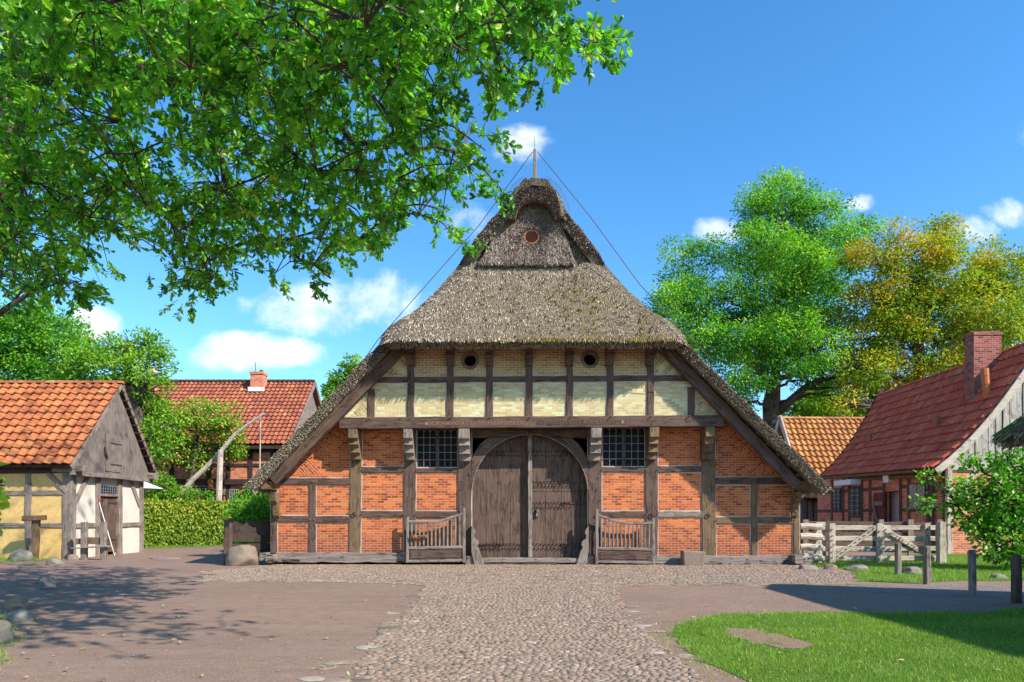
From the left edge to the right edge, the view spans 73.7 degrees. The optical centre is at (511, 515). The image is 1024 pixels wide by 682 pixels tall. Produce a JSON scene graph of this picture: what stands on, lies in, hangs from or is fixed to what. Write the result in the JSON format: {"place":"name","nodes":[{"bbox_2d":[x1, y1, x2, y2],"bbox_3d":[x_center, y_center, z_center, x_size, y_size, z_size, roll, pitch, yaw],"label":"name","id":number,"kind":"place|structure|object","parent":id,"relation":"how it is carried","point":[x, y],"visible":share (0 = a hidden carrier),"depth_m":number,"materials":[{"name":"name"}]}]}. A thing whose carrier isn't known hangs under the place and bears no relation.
{"place":"outdoors","nodes":[
{"label":"outdoors","id":0,"kind":"place"},
{"bbox_2d":[0,556,51,561],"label":"grass","id":1,"kind":"structure","parent":0,"point":[3,559],"depth_m":22.55,"materials":[{"name":"green plant"}]},
{"bbox_2d":[144,544,222,547],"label":"verge grass","id":2,"kind":"structure","parent":0,"point":[172,546],"depth_m":32.24,"materials":[{"name":"green plant"}]},
{"bbox_2d":[124,362,321,501],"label":"farm building","id":3,"kind":"structure","parent":0,"point":[287,407],"depth_m":44.55,"materials":[{"name":"orange tile"}]},
{"bbox_2d":[197,486,207,492],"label":"window","id":4,"kind":"structure","parent":3,"relation":"in","point":[202,488],"depth_m":42.43,"materials":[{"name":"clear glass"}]},
{"bbox_2d":[229,489,238,500],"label":"window","id":5,"kind":"structure","parent":3,"relation":"in","point":[230,490],"depth_m":42.45,"materials":[{"name":"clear glass"}]},
{"bbox_2d":[0,539,1023,681],"bbox_3d":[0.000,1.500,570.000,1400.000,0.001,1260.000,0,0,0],"label":"ground","id":6,"kind":"structure","parent":0,"point":[136,577],"depth_m":10.67,"materials":[{"name":"brown soil"}]},
{"bbox_2d":[0,462,10,540],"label":"sapling","id":7,"kind":"object","parent":6,"relation":"on","point":[4,503],"visible":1,"depth_m":7.56,"materials":[{"name":"green plant"}]},
{"bbox_2d":[0,620,13,642],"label":"fieldstone","id":8,"kind":"object","parent":6,"relation":"on","point":[6,631],"visible":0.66,"depth_m":8.06,"materials":[{"name":"grey stone"}]},
{"bbox_2d":[0,614,27,668],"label":"grass tuft","id":9,"kind":"object","parent":6,"relation":"on","point":[5,654],"visible":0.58,"depth_m":7.74,"materials":[{"name":"green plant"}]},
{"bbox_2d":[3,595,31,609],"bbox_3d":[-7.952,1.399,10.961,0.389,0.261,0.305,0,0,0],"label":"fieldstone","id":10,"kind":"object","parent":6,"relation":"on","point":[16,602],"visible":0.75,"depth_m":10.85,"materials":[{"name":"stone"}]},
{"bbox_2d":[5,608,35,622],"bbox_3d":[-6.953,1.422,9.656,0.406,0.216,0.318,0,0,0],"label":"fieldstone","id":11,"kind":"object","parent":6,"relation":"on","point":[22,615],"visible":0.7,"depth_m":9.57,"materials":[{"name":"grey stone"}]},
{"bbox_2d":[36,576,55,583],"bbox_3d":[-10.311,1.434,15.111,0.395,0.191,0.301,0,0,0],"label":"fieldstone","id":12,"kind":"object","parent":6,"relation":"on","point":[39,580],"visible":0.57,"depth_m":15.06,"materials":[{"name":"grey stone"}]},
{"bbox_2d":[0,298,95,380],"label":"linden tree","id":13,"kind":"object","parent":6,"relation":"on","point":[37,345],"visible":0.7,"depth_m":54.36,"materials":[{"name":"green plant"}]},
{"bbox_2d":[38,580,60,589],"bbox_3d":[-9.464,1.420,13.967,0.425,0.220,0.310,0,0,0],"label":"fieldstone","id":14,"kind":"object","parent":6,"relation":"on","point":[46,584],"visible":0.75,"depth_m":13.88,"materials":[{"name":"grey stone"}]},
{"bbox_2d":[46,557,65,565],"bbox_3d":[-13.776,1.395,20.623,0.540,0.270,0.425,0,0,0],"label":"fieldstone","id":15,"kind":"object","parent":6,"relation":"on","point":[52,561],"visible":0.74,"depth_m":20.48,"materials":[{"name":"grey stone"}]},
{"bbox_2d":[67,554,78,559],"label":"fieldstone","id":16,"kind":"object","parent":6,"relation":"on","point":[72,557],"visible":0.86,"depth_m":22.89,"materials":[{"name":"stone"}]},
{"bbox_2d":[0,380,158,558],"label":"tile roofed shed","id":17,"kind":"structure","parent":6,"relation":"on","point":[72,452],"depth_m":24.63,"materials":[{"name":"tile"}]},
{"bbox_2d":[101,496,116,551],"bbox_3d":[-15.357,0.315,25.895,0.085,2.130,1.190,0,0,0],"label":"door","id":18,"kind":"structure","parent":17,"relation":"in","point":[108,504],"depth_m":26.08,"materials":[{"name":"brown wood"}]},
{"bbox_2d":[101,486,116,493],"bbox_3d":[-15.348,-0.960,25.897,0.065,0.320,1.194,0,0,0],"label":"window","id":19,"kind":"structure","parent":17,"relation":"in","point":[104,489],"depth_m":25.94,"materials":[{"name":"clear glass"}]},
{"bbox_2d":[70,522,110,559],"bbox_3d":[-14.162,0.870,23.004,1.195,1.299,0.364,0,0,0],"label":"wooden rack","id":20,"kind":"object","parent":6,"relation":"on","point":[84,540],"visible":0.95,"depth_m":23.00,"materials":[{"name":"grey wood"}]},
{"bbox_2d":[98,499,114,555],"bbox_3d":[-15.005,0.439,25.250,0.574,2.130,0.072,0,0,-26],"label":"leaning pole","id":21,"kind":"object","parent":6,"relation":"on","point":[107,529],"visible":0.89,"depth_m":25.23,"materials":[{"name":"white paint"}]},
{"bbox_2d":[37,324,192,497],"bbox_3d":[-21.215,-4.464,36.645,7.322,11.936,4.589,0,0,0],"label":"pollard tree","id":22,"kind":"object","parent":6,"relation":"on","point":[139,382],"visible":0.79,"depth_m":36.24,"materials":[{"name":"green plant"}]},
{"bbox_2d":[144,482,164,489],"bbox_3d":[-18.845,-0.240,33.500,3.233,3.480,3.235,0,0,23],"label":"parasol","id":23,"kind":"object","parent":6,"relation":"on","point":[148,486],"visible":0.09,"depth_m":33.37,"materials":[{"name":"white fabric"}]},
{"bbox_2d":[150,557,181,558],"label":"stone slab","id":24,"kind":"structure","parent":6,"relation":"on","point":[166,558],"depth_m":23.75,"materials":[{"name":"stone"}]},
{"bbox_2d":[144,470,215,500],"bbox_3d":[-18.418,-0.495,37.196,4.628,3.990,2.071,0,0,0],"label":"garden shrub","id":25,"kind":"object","parent":6,"relation":"on","point":[173,492],"visible":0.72,"depth_m":37.02,"materials":[{"name":"green plant"}]},
{"bbox_2d":[142,396,249,494],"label":"apple tree","id":26,"kind":"object","parent":6,"relation":"on","point":[224,422],"visible":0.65,"depth_m":40.05,"materials":[{"name":"green plant"}]},
{"bbox_2d":[144,498,267,547],"bbox_3d":[-13.014,0.343,35.513,12.007,2.496,3.224,0,0,-28],"label":"hornbeam hedge","id":27,"kind":"object","parent":6,"relation":"on","point":[179,523],"visible":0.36,"depth_m":33.02,"materials":[{"name":"green plant"}]},
{"bbox_2d":[181,412,264,500],"bbox_3d":[-16.585,-2.153,38.445,5.260,7.341,0.824,0,0,6],"label":"well sweep","id":28,"kind":"object","parent":6,"relation":"on","point":[218,456],"visible":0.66,"depth_m":38.39,"materials":[{"name":"beige wood"}]},
{"bbox_2d":[225,545,258,565],"bbox_3d":[-8.140,1.202,20.589,0.956,0.657,0.800,0,0,0],"label":"boulder","id":29,"kind":"object","parent":6,"relation":"on","point":[243,555],"visible":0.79,"depth_m":20.31,"materials":[{"name":"stone"}]},
{"bbox_2d":[219,493,269,555],"bbox_3d":[-9.334,0.260,24.488,2.270,2.597,1.831,0,0,0],"label":"bush","id":30,"kind":"object","parent":6,"relation":"on","point":[242,510],"visible":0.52,"depth_m":24.21,"materials":[{"name":"green plant"}]},
{"bbox_2d":[223,519,269,564],"bbox_3d":[-8.186,0.810,21.089,1.368,1.381,0.276,0,0,-32],"label":"plank fence","id":31,"kind":"object","parent":6,"relation":"on","point":[248,531],"visible":0.73,"depth_m":21.10,"materials":[{"name":"brown wood"}]},
{"bbox_2d":[231,487,269,501],"bbox_3d":[-13.832,-0.533,36.879,2.662,4.065,1.843,0,0,0],"label":"garden shrub","id":32,"kind":"object","parent":6,"relation":"on","point":[247,492],"visible":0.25,"depth_m":36.56,"materials":[{"name":"green plant"}]},
{"bbox_2d":[0,0,634,326],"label":"oak tree","id":33,"kind":"object","parent":6,"relation":"on","point":[41,40],"visible":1,"depth_m":8.07,"materials":[{"name":"green plant"}]},
{"bbox_2d":[320,352,362,402],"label":"young tree","id":34,"kind":"object","parent":6,"relation":"on","point":[331,385],"visible":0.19,"depth_m":61.47,"materials":[{"name":"green plant"}]},
{"bbox_2d":[3,563,1018,681],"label":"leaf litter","id":35,"kind":"object","parent":6,"relation":"on","point":[459,638],"visible":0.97,"depth_m":8.42,"materials":[{"name":"brown plant"}]},
{"bbox_2d":[1,578,1022,681],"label":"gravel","id":36,"kind":"structure","parent":6,"relation":"on","point":[374,637],"depth_m":8.21,"materials":[{"name":"grey gravel"}]},
{"bbox_2d":[243,136,833,564],"bbox_3d":[0.769,-5.014,31.936,17.389,13.063,25.329,0,0,0],"label":"thatched farmhouse","id":37,"kind":"object","parent":6,"relation":"on","point":[535,382],"visible":0.98,"depth_m":20.81,"materials":[{"name":"orange brick"}]},
{"bbox_2d":[410,535,426,538],"bbox_3d":[-2.831,0.634,20.614,0.523,0.122,0.128,0,0,0],"label":"pointing hand sign","id":38,"kind":"object","parent":37,"relation":"attached to","point":[418,536],"visible":1,"depth_m":20.59,"materials":[{"name":"brown wood"}]},
{"bbox_2d":[416,429,457,466],"bbox_3d":[-2.292,-2.087,21.049,1.377,1.221,0.181,0,0,0],"label":"window","id":39,"kind":"structure","parent":37,"relation":"in","point":[435,447],"depth_m":21.08,"materials":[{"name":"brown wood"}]},
{"bbox_2d":[472,435,527,557],"bbox_3d":[-0.419,-0.645,21.207,1.843,3.955,0.145,0,0,0],"label":"door leaf","id":40,"kind":"structure","parent":37,"relation":"in","point":[500,483],"depth_m":21.22,"materials":[{"name":"brown wood"}]},
{"bbox_2d":[531,435,586,557],"bbox_3d":[1.528,-0.645,21.185,1.843,3.955,0.190,0,0,0],"label":"door leaf","id":41,"kind":"structure","parent":37,"relation":"in","point":[555,515],"depth_m":21.22,"materials":[{"name":"brown wood"}]},
{"bbox_2d":[602,428,645,465],"bbox_3d":[3.432,-2.127,21.049,1.437,1.248,0.181,0,0,0],"label":"window","id":42,"kind":"structure","parent":37,"relation":"in","point":[620,446],"depth_m":21.08,"materials":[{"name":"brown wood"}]},
{"bbox_2d":[632,582,889,585],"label":"kerb tufts","id":43,"kind":"object","parent":6,"relation":"on","point":[765,585],"visible":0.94,"depth_m":14.65,"materials":[{"name":"green plant"}]},
{"bbox_2d":[642,164,890,430],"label":"ash tree","id":44,"kind":"object","parent":6,"relation":"on","point":[776,332],"visible":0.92,"depth_m":48.27,"materials":[{"name":"green plant"}]},
{"bbox_2d":[782,382,865,416],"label":"tree","id":45,"kind":"object","parent":6,"relation":"on","point":[796,409],"visible":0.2,"depth_m":59.21,"materials":[{"name":"green plant"}]},
{"bbox_2d":[817,331,1023,553],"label":"brick workshop","id":46,"kind":"structure","parent":6,"relation":"on","point":[942,420],"depth_m":29.66,"materials":[{"name":"red brick"}]},
{"bbox_2d":[833,488,841,511],"bbox_3d":[16.982,-0.817,35.616,0.135,1.226,0.808,0,0,0],"label":"window","id":47,"kind":"structure","parent":46,"relation":"in","point":[837,495],"depth_m":35.52,"materials":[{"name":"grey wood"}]},
{"bbox_2d":[850,486,859,516],"bbox_3d":[16.982,-0.666,33.728,0.135,1.504,0.981,0,0,0],"label":"window","id":48,"kind":"structure","parent":46,"relation":"in","point":[854,491],"depth_m":33.69,"materials":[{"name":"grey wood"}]},
{"bbox_2d":[872,492,884,541],"bbox_3d":[16.895,0.175,31.478,0.130,2.450,0.900,0,0,0],"label":"door","id":49,"kind":"structure","parent":46,"relation":"in","point":[878,503],"depth_m":31.44,"materials":[{"name":"brown wood"}]},
{"bbox_2d":[909,483,925,509],"bbox_3d":[16.982,-0.791,28.554,0.135,1.146,1.161,0,0,0],"label":"window","id":50,"kind":"structure","parent":46,"relation":"in","point":[914,488],"depth_m":28.62,"materials":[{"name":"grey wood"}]},
{"bbox_2d":[818,211,1023,416],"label":"maple tree","id":51,"kind":"object","parent":6,"relation":"on","point":[919,301],"visible":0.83,"depth_m":46.77,"materials":[{"name":"yellow plant"}]},
{"bbox_2d":[923,546,931,583],"bbox_3d":[9.075,1.098,14.924,0.143,0.865,0.138,0,0,0],"label":"timber bollard","id":52,"kind":"object","parent":6,"relation":"on","point":[927,574],"visible":0.88,"depth_m":14.87,"materials":[{"name":"grey wood"}]},
{"bbox_2d":[989,414,1023,451],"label":"thatched cottage","id":53,"kind":"structure","parent":6,"relation":"on","point":[1010,436],"depth_m":12.35,"materials":[{"name":"plant"}]},
{"bbox_2d":[1011,554,1021,602],"bbox_3d":[8.669,1.101,11.734,0.143,0.859,0.137,0,0,0],"label":"timber bollard","id":54,"kind":"object","parent":6,"relation":"on","point":[1016,578],"visible":0.84,"depth_m":11.67,"materials":[{"name":"grey wood"}]},
{"bbox_2d":[0,0,1023,418],"label":"sky","id":55,"kind":"structure","parent":0,"point":[912,109],"materials":[{"name":"blue"}]},
{"bbox_2d":[194,564,864,681],"bbox_3d":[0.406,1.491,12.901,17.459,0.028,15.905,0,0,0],"label":"cobblestone path","id":56,"kind":"structure","parent":0,"point":[536,595],"depth_m":10.19,"materials":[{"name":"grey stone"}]},
{"bbox_2d":[680,550,705,565],"bbox_3d":[5.433,1.286,20.510,0.673,0.468,0.420,0,0,0],"label":"granite block","id":57,"kind":"object","parent":56,"relation":"on","point":[691,558],"depth_m":20.30,"materials":[{"name":"grey stone"}]},
{"bbox_2d":[799,564,817,568],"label":"fieldstone","id":58,"kind":"object","parent":56,"relation":"on","point":[804,566],"visible":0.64,"depth_m":19.03,"materials":[{"name":"stone"}]},
{"bbox_2d":[823,564,837,569],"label":"fieldstone","id":59,"kind":"object","parent":56,"relation":"on","point":[830,566],"visible":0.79,"depth_m":18.86,"materials":[{"name":"stone"}]},
{"bbox_2d":[775,415,863,540],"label":"amber roofed barn","id":60,"kind":"structure","parent":0,"point":[819,444],"depth_m":42.53,"materials":[{"name":"orange tile"}]},
{"bbox_2d":[655,606,1023,681],"bbox_3d":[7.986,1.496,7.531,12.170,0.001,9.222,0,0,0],"label":"lawn","id":61,"kind":"structure","parent":0,"point":[888,667],"depth_m":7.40,"materials":[{"name":"plant"}]},
{"bbox_2d":[724,627,814,648],"bbox_3d":[3.062,1.490,8.365,0.727,0.001,1.587,0,0,-11],"label":"bare patch","id":62,"kind":"object","parent":61,"relation":"on","point":[757,635],"visible":0.83,"depth_m":8.27,"materials":[{"name":"soil"}]},
{"bbox_2d":[796,585,1023,596],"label":"clinker path","id":63,"kind":"structure","parent":0,"point":[996,591],"depth_m":13.81,"materials":[{"name":"brick"}]},
{"bbox_2d":[967,550,976,594],"bbox_3d":[8.702,1.089,12.913,0.127,0.885,0.132,0,0,0],"label":"timber bollard","id":64,"kind":"object","parent":63,"relation":"on","point":[972,579],"visible":0.88,"depth_m":12.86,"materials":[{"name":"grey wood"}]},
{"bbox_2d":[808,553,1023,582],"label":"back lawn","id":65,"kind":"structure","parent":0,"point":[952,555],"depth_m":18.25,"materials":[{"name":"plant"}]},
{"bbox_2d":[800,522,822,562],"bbox_3d":[9.356,0.863,21.375,0.764,1.314,0.392,0,0,0],"label":"log fence","id":66,"kind":"object","parent":65,"relation":"on","point":[816,537],"visible":0.84,"depth_m":21.22,"materials":[{"name":"grey wood"}]},
{"bbox_2d":[822,522,825,561],"bbox_3d":[9.940,0.865,21.900,0.184,1.311,0.208,0,0,0],"label":"gate post","id":67,"kind":"object","parent":65,"relation":"on","point":[823,543],"visible":0.32,"depth_m":21.80,"materials":[{"name":"grey wood"}]},
{"bbox_2d":[844,564,867,570],"bbox_3d":[9.431,1.439,18.719,0.638,0.182,0.488,0,0,0],"label":"fieldstone","id":68,"kind":"object","parent":65,"relation":"on","point":[860,566],"visible":0.65,"depth_m":18.56,"materials":[{"name":"stone"}]},
{"bbox_2d":[800,519,942,555],"bbox_3d":[12.918,0.830,24.540,5.032,1.380,0.189,0,0,0],"label":"corral fence","id":69,"kind":"object","parent":65,"relation":"on","point":[892,543],"visible":0.39,"depth_m":24.57,"materials":[{"name":"grey wood"}]},
{"bbox_2d":[822,523,935,562],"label":"field gate","id":70,"kind":"structure","parent":65,"relation":"on","point":[879,538],"depth_m":21.67,"materials":[{"name":"wood"}]},
{"bbox_2d":[894,543,901,574],"bbox_3d":[9.792,1.115,17.328,0.144,0.834,0.151,0,0,0],"label":"timber bollard","id":71,"kind":"object","parent":65,"relation":"on","point":[898,559],"visible":0.84,"depth_m":17.27,"materials":[{"name":"grey wood"}]},
{"bbox_2d":[901,566,921,573],"bbox_3d":[10.283,1.418,17.587,0.511,0.224,0.383,0,0,0],"label":"fieldstone","id":72,"kind":"object","parent":65,"relation":"on","point":[912,569],"visible":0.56,"depth_m":17.46,"materials":[{"name":"grey stone"}]},
{"bbox_2d":[935,522,946,563],"bbox_3d":[13.444,0.856,21.400,0.231,1.329,0.229,0,0,0],"label":"gate post","id":73,"kind":"object","parent":65,"relation":"on","point":[940,542],"visible":0.89,"depth_m":21.29,"materials":[{"name":"grey wood"}]},
{"bbox_2d":[906,448,1023,570],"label":"beech shrub","id":74,"kind":"object","parent":65,"relation":"on","point":[988,521],"visible":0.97,"depth_m":18.64,"materials":[{"name":"green plant"}]},
{"bbox_2d":[990,573,1007,578],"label":"fieldstone","id":75,"kind":"object","parent":65,"relation":"on","point":[998,575],"visible":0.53,"depth_m":16.19,"materials":[{"name":"grey stone"}]},
{"label":"shed verge","id":76,"kind":"structure","parent":0,"visible":0},
{"bbox_2d":[8,549,34,560],"bbox_3d":[-16.401,1.323,22.900,0.882,0.415,0.674,0,0,0],"label":"fieldstone","id":77,"kind":"object","parent":76,"relation":"on","point":[21,554],"visible":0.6,"depth_m":22.68,"materials":[{"name":"grey stone"}]},
{"bbox_2d":[22,515,46,559],"bbox_3d":[-16.000,0.756,22.916,0.699,1.533,0.291,0,0,-6],"label":"wooden post","id":78,"kind":"object","parent":76,"relation":"on","point":[35,533],"visible":0.92,"depth_m":22.87,"materials":[{"name":"beige wood"}]}
]}

